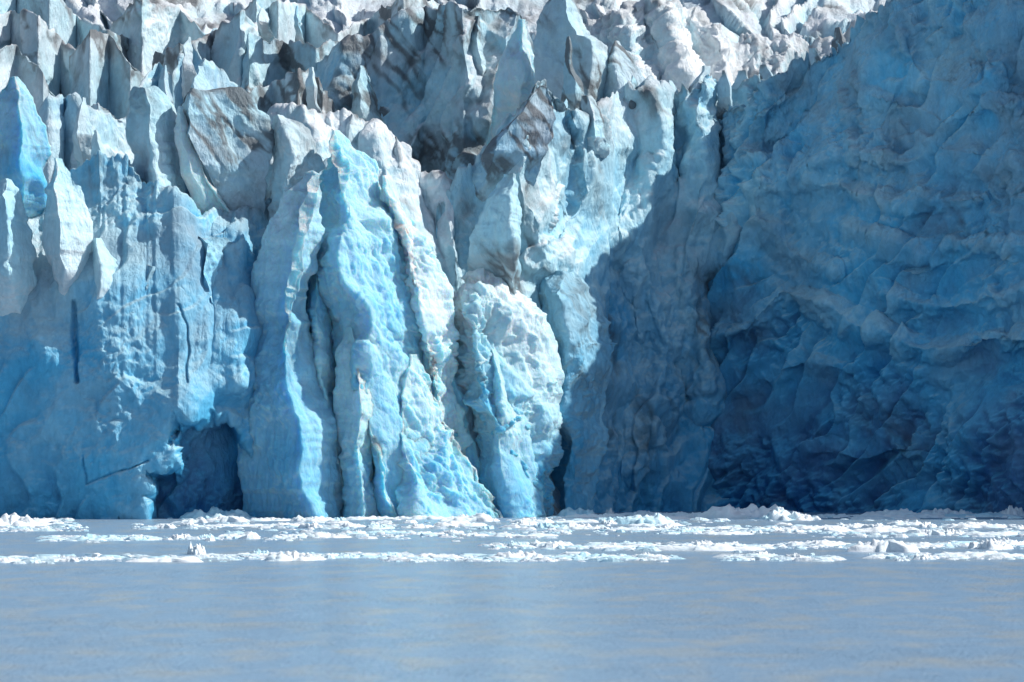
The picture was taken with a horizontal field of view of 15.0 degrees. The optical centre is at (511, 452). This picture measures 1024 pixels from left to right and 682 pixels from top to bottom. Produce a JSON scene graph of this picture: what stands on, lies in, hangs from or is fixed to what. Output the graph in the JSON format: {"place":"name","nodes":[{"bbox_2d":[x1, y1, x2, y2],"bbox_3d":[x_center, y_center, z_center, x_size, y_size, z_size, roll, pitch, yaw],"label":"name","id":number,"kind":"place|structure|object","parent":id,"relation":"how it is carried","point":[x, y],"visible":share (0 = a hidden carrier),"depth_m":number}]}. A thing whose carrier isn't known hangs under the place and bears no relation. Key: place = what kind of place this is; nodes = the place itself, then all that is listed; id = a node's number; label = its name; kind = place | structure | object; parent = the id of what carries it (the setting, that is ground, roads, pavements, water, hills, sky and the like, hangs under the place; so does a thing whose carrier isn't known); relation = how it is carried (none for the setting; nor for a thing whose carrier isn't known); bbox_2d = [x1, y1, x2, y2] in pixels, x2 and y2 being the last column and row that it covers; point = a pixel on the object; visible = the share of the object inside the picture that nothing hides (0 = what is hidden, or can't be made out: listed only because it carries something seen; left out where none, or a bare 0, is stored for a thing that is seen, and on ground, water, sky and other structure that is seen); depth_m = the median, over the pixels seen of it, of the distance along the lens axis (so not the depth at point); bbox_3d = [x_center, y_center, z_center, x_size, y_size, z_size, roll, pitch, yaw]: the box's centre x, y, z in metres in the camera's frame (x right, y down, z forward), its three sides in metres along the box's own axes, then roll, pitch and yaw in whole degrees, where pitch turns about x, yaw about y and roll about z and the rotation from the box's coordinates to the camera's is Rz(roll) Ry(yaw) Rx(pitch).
{"place":"outdoors","nodes":[
{"label":"outdoors","id":0,"kind":"place"},
{"bbox_2d":[0,8,75,96],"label":"glacier ridge","id":1,"kind":"structure","parent":0,"point":[32,37],"depth_m":354.68},
{"bbox_2d":[0,44,125,126],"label":"glacier ridge","id":2,"kind":"structure","parent":0,"point":[14,61],"depth_m":342.02},
{"bbox_2d":[0,0,128,60],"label":"glacier ridge","id":3,"kind":"structure","parent":0,"point":[64,21],"depth_m":364.57},
{"bbox_2d":[37,92,133,183],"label":"glacier ridge","id":4,"kind":"structure","parent":0,"point":[57,114],"depth_m":324.04},
{"bbox_2d":[69,29,144,118],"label":"glacier ridge","id":5,"kind":"structure","parent":0,"point":[104,73],"depth_m":349.25},
{"bbox_2d":[0,149,327,518],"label":"glacier wall","id":6,"kind":"structure","parent":0,"point":[128,395],"depth_m":292.94},
{"bbox_2d":[0,178,37,315],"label":"ice pinnacle","id":7,"kind":"object","parent":6,"relation":"on","point":[18,277],"visible":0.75,"depth_m":293.40},
{"bbox_2d":[0,76,51,217],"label":"ice pinnacle","id":8,"kind":"object","parent":6,"relation":"on","point":[25,151],"visible":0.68,"depth_m":298.66},
{"bbox_2d":[41,158,92,295],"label":"ice pinnacle","id":9,"kind":"object","parent":6,"relation":"on","point":[67,232],"visible":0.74,"depth_m":293.77},
{"bbox_2d":[72,97,93,167],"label":"ice pinnacle","id":10,"kind":"object","parent":6,"relation":"on","point":[82,134],"visible":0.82,"depth_m":311.75},
{"bbox_2d":[91,130,107,156],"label":"ice pinnacle","id":11,"kind":"object","parent":6,"relation":"on","point":[96,144],"visible":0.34,"depth_m":309.73},
{"bbox_2d":[93,238,117,299],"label":"ice pinnacle","id":12,"kind":"object","parent":6,"relation":"on","point":[105,265],"visible":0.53,"depth_m":293.15},
{"bbox_2d":[125,86,184,192],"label":"ice pinnacle","id":13,"kind":"object","parent":6,"relation":"on","point":[150,125],"visible":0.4,"depth_m":302.13},
{"bbox_2d":[174,106,229,214],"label":"ice pinnacle","id":14,"kind":"object","parent":6,"relation":"on","point":[204,194],"visible":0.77,"depth_m":301.00},
{"bbox_2d":[198,236,231,303],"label":"ice pinnacle","id":15,"kind":"object","parent":6,"relation":"on","point":[215,247],"visible":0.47,"depth_m":296.33},
{"bbox_2d":[181,86,274,214],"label":"ice pinnacle","id":16,"kind":"object","parent":6,"relation":"on","point":[230,132],"visible":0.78,"depth_m":302.37},
{"bbox_2d":[267,114,325,219],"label":"ice pinnacle","id":17,"kind":"object","parent":6,"relation":"on","point":[296,156],"visible":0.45,"depth_m":303.04},
{"bbox_2d":[126,43,237,196],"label":"glacier ridge","id":18,"kind":"structure","parent":0,"point":[216,76],"depth_m":334.03},
{"bbox_2d":[158,65,176,112],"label":"ice pinnacle","id":19,"kind":"object","parent":18,"relation":"on","point":[163,83],"visible":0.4,"depth_m":320.83},
{"bbox_2d":[181,37,196,100],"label":"ice pinnacle","id":20,"kind":"object","parent":18,"relation":"on","point":[188,74],"visible":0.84,"depth_m":328.00},
{"bbox_2d":[191,66,213,89],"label":"ice pinnacle","id":21,"kind":"object","parent":18,"relation":"on","point":[200,81],"visible":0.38,"depth_m":322.49},
{"bbox_2d":[110,0,276,76],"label":"glacier ridge","id":22,"kind":"structure","parent":0,"point":[147,28],"depth_m":365.79},
{"bbox_2d":[152,10,258,86],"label":"glacier ridge","id":23,"kind":"structure","parent":0,"point":[222,46],"depth_m":355.70},
{"bbox_2d":[257,8,274,42],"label":"ice pinnacle","id":24,"kind":"object","parent":23,"relation":"on","point":[265,33],"visible":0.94,"depth_m":353.22},
{"bbox_2d":[241,33,338,91],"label":"glacier ridge","id":25,"kind":"structure","parent":0,"point":[265,63],"depth_m":351.50},
{"bbox_2d":[294,6,304,43],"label":"ice pinnacle","id":26,"kind":"object","parent":25,"relation":"on","point":[299,33],"visible":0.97,"depth_m":351.35},
{"bbox_2d":[247,68,336,113],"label":"glacier ridge","id":27,"kind":"structure","parent":0,"point":[290,87],"depth_m":338.25},
{"bbox_2d":[305,67,321,112],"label":"ice pinnacle","id":28,"kind":"object","parent":27,"relation":"on","point":[311,90],"visible":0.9,"depth_m":332.07},
{"bbox_2d":[268,0,444,47],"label":"glacier ridge","id":29,"kind":"structure","parent":0,"point":[317,32],"depth_m":368.45},
{"bbox_2d":[265,102,560,515],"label":"glacier ridge","id":30,"kind":"structure","parent":0,"point":[420,194],"depth_m":310.71},
{"bbox_2d":[345,114,363,148],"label":"ice pinnacle","id":31,"kind":"object","parent":30,"relation":"on","point":[354,126],"visible":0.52,"depth_m":311.18},
{"bbox_2d":[393,136,402,167],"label":"ice pinnacle","id":32,"kind":"object","parent":30,"relation":"on","point":[397,152],"visible":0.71,"depth_m":310.61},
{"bbox_2d":[467,173,521,294],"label":"ice pinnacle","id":33,"kind":"object","parent":30,"relation":"on","point":[495,243],"visible":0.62,"depth_m":305.25},
{"bbox_2d":[472,348,545,517],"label":"ice pinnacle","id":34,"kind":"object","parent":30,"relation":"on","point":[504,479],"visible":0.91,"depth_m":299.62},
{"bbox_2d":[314,0,534,179],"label":"glacier ridge","id":35,"kind":"structure","parent":0,"point":[432,87],"depth_m":343.80},
{"bbox_2d":[351,65,388,129],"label":"ice pinnacle","id":36,"kind":"object","parent":35,"relation":"on","point":[364,105],"visible":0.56,"depth_m":340.43},
{"bbox_2d":[470,16,485,75],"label":"ice pinnacle","id":37,"kind":"object","parent":35,"relation":"on","point":[476,50],"visible":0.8,"depth_m":341.33},
{"bbox_2d":[487,19,534,144],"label":"ice pinnacle","id":38,"kind":"object","parent":35,"relation":"on","point":[514,84],"visible":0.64,"depth_m":336.19},
{"bbox_2d":[63,0,885,44],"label":"glacier slope","id":39,"kind":"structure","parent":0,"point":[810,22],"depth_m":412.51},
{"bbox_2d":[0,511,1023,681],"bbox_3d":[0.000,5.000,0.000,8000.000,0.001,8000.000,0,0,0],"label":"water","id":40,"kind":"structure","parent":0,"point":[699,616],"depth_m":122.21},
{"bbox_2d":[0,512,48,525],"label":"ice floe","id":41,"kind":"object","parent":40,"relation":"on","point":[14,519],"visible":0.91,"depth_m":264.04},
{"bbox_2d":[67,533,122,540],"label":"ice floe","id":42,"kind":"object","parent":40,"relation":"on","point":[88,536],"visible":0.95,"depth_m":220.86},
{"bbox_2d":[125,534,158,539],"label":"ice floe","id":43,"kind":"object","parent":40,"relation":"on","point":[136,537],"visible":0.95,"depth_m":221.56},
{"bbox_2d":[126,557,202,561],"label":"ice floe","id":44,"kind":"object","parent":40,"relation":"on","point":[165,559],"visible":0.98,"depth_m":177.57},
{"bbox_2d":[187,542,205,554],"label":"ice floe","id":45,"kind":"object","parent":40,"relation":"on","point":[196,549],"visible":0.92,"depth_m":190.49},
{"bbox_2d":[179,506,254,518],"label":"ice floe","id":46,"kind":"object","parent":40,"relation":"on","point":[213,512],"visible":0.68,"depth_m":292.44},
{"bbox_2d":[205,515,248,521],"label":"ice floe","id":47,"kind":"object","parent":40,"relation":"on","point":[220,518],"visible":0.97,"depth_m":280.17},
{"bbox_2d":[218,531,259,536],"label":"ice floe","id":48,"kind":"object","parent":40,"relation":"on","point":[241,534],"visible":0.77,"depth_m":228.84},
{"bbox_2d":[249,517,290,520],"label":"ice floe","id":49,"kind":"object","parent":40,"relation":"on","point":[266,519],"visible":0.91,"depth_m":284.25},
{"bbox_2d":[236,170,343,518],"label":"ice pinnacle","id":50,"kind":"object","parent":40,"relation":"on","point":[289,469],"visible":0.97,"depth_m":294.93},
{"bbox_2d":[264,550,325,560],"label":"ice floe","id":51,"kind":"object","parent":40,"relation":"on","point":[295,555],"visible":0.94,"depth_m":180.31},
{"bbox_2d":[283,531,329,537],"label":"ice floe","id":52,"kind":"object","parent":40,"relation":"on","point":[306,535],"visible":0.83,"depth_m":228.20},
{"bbox_2d":[290,515,333,521],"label":"ice floe","id":53,"kind":"object","parent":40,"relation":"on","point":[312,518],"visible":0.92,"depth_m":281.51},
{"bbox_2d":[306,274,344,508],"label":"ice pinnacle","id":54,"kind":"object","parent":40,"relation":"on","point":[319,318],"visible":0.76,"depth_m":297.05},
{"bbox_2d":[307,532,350,537],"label":"ice floe","id":55,"kind":"object","parent":40,"relation":"on","point":[337,535],"visible":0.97,"depth_m":227.84},
{"bbox_2d":[333,327,379,517],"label":"ice pinnacle","id":56,"kind":"object","parent":40,"relation":"on","point":[353,411],"visible":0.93,"depth_m":294.40},
{"bbox_2d":[346,516,400,519],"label":"ice floe","id":57,"kind":"object","parent":40,"relation":"on","point":[366,518],"visible":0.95,"depth_m":288.73},
{"bbox_2d":[365,523,394,528],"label":"ice floe","id":58,"kind":"object","parent":40,"relation":"on","point":[385,526],"visible":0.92,"depth_m":254.81},
{"bbox_2d":[310,130,480,517],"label":"ice pinnacle","id":59,"kind":"object","parent":40,"relation":"on","point":[363,288],"visible":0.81,"depth_m":297.35},
{"bbox_2d":[395,515,444,518],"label":"ice floe","id":60,"kind":"object","parent":40,"relation":"on","point":[420,517],"visible":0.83,"depth_m":291.11},
{"bbox_2d":[382,175,472,455],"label":"ice pinnacle","id":61,"kind":"object","parent":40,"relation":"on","point":[426,281],"visible":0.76,"depth_m":300.39},
{"bbox_2d":[394,354,502,517],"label":"ice pinnacle","id":62,"kind":"object","parent":40,"relation":"on","point":[444,483],"visible":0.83,"depth_m":296.23},
{"bbox_2d":[433,520,487,525],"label":"ice floe","id":63,"kind":"object","parent":40,"relation":"on","point":[457,523],"visible":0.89,"depth_m":263.57},
{"bbox_2d":[440,512,491,521],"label":"ice floe","id":64,"kind":"object","parent":40,"relation":"on","point":[483,517],"visible":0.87,"depth_m":281.84},
{"bbox_2d":[453,268,564,515],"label":"ice pinnacle","id":65,"kind":"object","parent":40,"relation":"on","point":[515,331],"visible":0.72,"depth_m":302.87},
{"bbox_2d":[0,512,1023,563],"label":"brash ice","id":66,"kind":"structure","parent":40,"relation":"on","point":[52,558],"depth_m":209.02},
{"bbox_2d":[494,550,548,558],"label":"ice floe","id":67,"kind":"object","parent":40,"relation":"on","point":[519,554],"visible":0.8,"depth_m":181.86},
{"bbox_2d":[489,532,557,536],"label":"ice floe","id":68,"kind":"object","parent":40,"relation":"on","point":[503,534],"visible":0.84,"depth_m":231.60},
{"bbox_2d":[509,517,553,522],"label":"ice floe","id":69,"kind":"object","parent":40,"relation":"on","point":[546,520],"visible":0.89,"depth_m":276.04},
{"bbox_2d":[529,540,573,546],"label":"ice floe","id":70,"kind":"object","parent":40,"relation":"on","point":[536,543],"visible":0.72,"depth_m":205.65},
{"bbox_2d":[557,507,594,515],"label":"ice floe","id":71,"kind":"object","parent":40,"relation":"on","point":[569,511],"visible":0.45,"depth_m":301.77},
{"bbox_2d":[538,271,616,510],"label":"ice pinnacle","id":72,"kind":"object","parent":40,"relation":"on","point":[573,309],"visible":0.62,"depth_m":310.89},
{"bbox_2d":[557,519,598,522],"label":"ice floe","id":73,"kind":"object","parent":40,"relation":"on","point":[584,520],"visible":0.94,"depth_m":277.44},
{"bbox_2d":[568,552,607,558],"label":"ice floe","id":74,"kind":"object","parent":40,"relation":"on","point":[582,555],"visible":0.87,"depth_m":182.53},
{"bbox_2d":[564,513,626,517],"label":"ice floe","id":75,"kind":"object","parent":40,"relation":"on","point":[591,515],"visible":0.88,"depth_m":297.96},
{"bbox_2d":[568,544,630,548],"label":"ice floe","id":76,"kind":"object","parent":40,"relation":"on","point":[606,546],"visible":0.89,"depth_m":203.05},
{"bbox_2d":[612,526,662,529],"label":"ice floe","id":77,"kind":"object","parent":40,"relation":"on","point":[638,528],"visible":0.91,"depth_m":249.79},
{"bbox_2d":[614,513,674,523],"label":"ice floe","id":78,"kind":"object","parent":40,"relation":"on","point":[656,518],"visible":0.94,"depth_m":271.64},
{"bbox_2d":[628,522,685,525],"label":"ice floe","id":79,"kind":"object","parent":40,"relation":"on","point":[673,524],"visible":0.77,"depth_m":264.74},
{"bbox_2d":[658,543,763,550],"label":"ice floe","id":80,"kind":"object","parent":40,"relation":"on","point":[723,547],"visible":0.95,"depth_m":198.26},
{"bbox_2d":[701,531,752,534],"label":"ice floe","id":81,"kind":"object","parent":40,"relation":"on","point":[727,533],"visible":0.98,"depth_m":237.01},
{"bbox_2d":[695,503,788,518],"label":"ice floe","id":82,"kind":"object","parent":40,"relation":"on","point":[750,511],"visible":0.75,"depth_m":292.21},
{"bbox_2d":[767,506,812,519],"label":"ice floe","id":83,"kind":"object","parent":40,"relation":"on","point":[779,513],"visible":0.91,"depth_m":286.80},
{"bbox_2d":[783,524,847,528],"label":"ice floe","id":84,"kind":"object","parent":40,"relation":"on","point":[814,526],"visible":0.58,"depth_m":254.15},
{"bbox_2d":[790,539,850,546],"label":"ice floe","id":85,"kind":"object","parent":40,"relation":"on","point":[824,542],"visible":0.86,"depth_m":208.04},
{"bbox_2d":[805,526,851,530],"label":"ice floe","id":86,"kind":"object","parent":40,"relation":"on","point":[833,528],"visible":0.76,"depth_m":247.03},
{"bbox_2d":[847,539,919,551],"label":"ice floe","id":87,"kind":"object","parent":40,"relation":"on","point":[888,545],"visible":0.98,"depth_m":195.56},
{"bbox_2d":[852,526,919,531],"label":"ice floe","id":88,"kind":"object","parent":40,"relation":"on","point":[886,529],"visible":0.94,"depth_m":244.31},
{"bbox_2d":[857,515,919,518],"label":"ice floe","id":89,"kind":"object","parent":40,"relation":"on","point":[873,517],"visible":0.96,"depth_m":291.61},
{"bbox_2d":[859,508,924,515],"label":"ice floe","id":90,"kind":"object","parent":40,"relation":"on","point":[903,512],"visible":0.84,"depth_m":299.27},
{"bbox_2d":[886,520,921,524],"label":"ice floe","id":91,"kind":"object","parent":40,"relation":"on","point":[901,522],"visible":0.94,"depth_m":267.77},
{"bbox_2d":[903,512,945,517],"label":"ice floe","id":92,"kind":"object","parent":40,"relation":"on","point":[925,515],"visible":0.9,"depth_m":297.44},
{"bbox_2d":[917,529,944,534],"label":"ice floe","id":93,"kind":"object","parent":40,"relation":"on","point":[932,532],"visible":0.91,"depth_m":234.87},
{"bbox_2d":[921,508,975,514],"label":"ice floe","id":94,"kind":"object","parent":40,"relation":"on","point":[944,511],"visible":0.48,"depth_m":304.60},
{"bbox_2d":[946,521,1006,527],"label":"ice floe","id":95,"kind":"object","parent":40,"relation":"on","point":[984,524],"visible":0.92,"depth_m":258.20},
{"bbox_2d":[932,551,1022,556],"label":"ice floe","id":96,"kind":"object","parent":40,"relation":"on","point":[970,554],"visible":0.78,"depth_m":185.52},
{"bbox_2d":[945,513,1018,516],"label":"ice floe","id":97,"kind":"object","parent":40,"relation":"on","point":[975,515],"visible":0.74,"depth_m":301.16},
{"bbox_2d":[968,538,1012,549],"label":"ice floe","id":98,"kind":"object","parent":40,"relation":"on","point":[991,544],"visible":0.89,"depth_m":201.03},
{"bbox_2d":[962,530,1019,535],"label":"ice floe","id":99,"kind":"object","parent":40,"relation":"on","point":[973,532],"visible":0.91,"depth_m":235.11},
{"bbox_2d":[1001,505,1023,515],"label":"ice floe","id":100,"kind":"object","parent":40,"relation":"on","point":[1014,511],"visible":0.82,"depth_m":304.33},
{"bbox_2d":[436,74,759,512],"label":"glacier wall","id":101,"kind":"structure","parent":0,"point":[635,236],"depth_m":328.51},
{"bbox_2d":[472,85,555,201],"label":"ice pinnacle","id":102,"kind":"object","parent":101,"relation":"on","point":[505,151],"visible":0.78,"depth_m":311.40},
{"bbox_2d":[533,0,609,101],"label":"ice pinnacle","id":103,"kind":"object","parent":101,"relation":"on","point":[558,22],"visible":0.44,"depth_m":332.72},
{"bbox_2d":[561,36,583,109],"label":"ice pinnacle","id":104,"kind":"object","parent":101,"relation":"on","point":[572,90],"visible":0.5,"depth_m":325.70},
{"bbox_2d":[579,95,610,157],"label":"ice pinnacle","id":105,"kind":"object","parent":101,"relation":"on","point":[598,143],"visible":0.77,"depth_m":322.65},
{"bbox_2d":[603,40,645,98],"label":"ice pinnacle","id":106,"kind":"object","parent":101,"relation":"on","point":[622,68],"visible":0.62,"depth_m":332.81},
{"bbox_2d":[629,75,637,108],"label":"ice pinnacle","id":107,"kind":"object","parent":101,"relation":"on","point":[632,104],"visible":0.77,"depth_m":332.48},
{"bbox_2d":[668,80,677,115],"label":"ice pinnacle","id":108,"kind":"object","parent":101,"relation":"on","point":[674,110],"visible":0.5,"depth_m":336.77},
{"bbox_2d":[688,65,717,106],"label":"ice pinnacle","id":109,"kind":"object","parent":101,"relation":"on","point":[697,81],"visible":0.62,"depth_m":336.74},
{"bbox_2d":[584,0,877,91],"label":"glacier ridge","id":110,"kind":"structure","parent":0,"point":[676,43],"depth_m":364.00},
{"bbox_2d":[707,0,1023,513],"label":"glacier wall","id":111,"kind":"structure","parent":0,"point":[865,295],"depth_m":319.76},
{"bbox_2d":[716,70,733,119],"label":"ice pinnacle","id":112,"kind":"object","parent":111,"relation":"on","point":[724,90],"visible":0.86,"depth_m":335.75},
{"bbox_2d":[731,70,753,104],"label":"ice pinnacle","id":113,"kind":"object","parent":111,"relation":"on","point":[742,75],"visible":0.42,"depth_m":338.08},
{"bbox_2d":[758,64,772,79],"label":"ice pinnacle","id":114,"kind":"object","parent":111,"relation":"on","point":[765,72],"visible":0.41,"depth_m":337.74},
{"bbox_2d":[804,48,820,64],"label":"ice pinnacle","id":115,"kind":"object","parent":111,"relation":"on","point":[814,56],"visible":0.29,"depth_m":338.70},
{"bbox_2d":[831,27,845,53],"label":"ice pinnacle","id":116,"kind":"object","parent":111,"relation":"on","point":[839,37],"visible":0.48,"depth_m":338.70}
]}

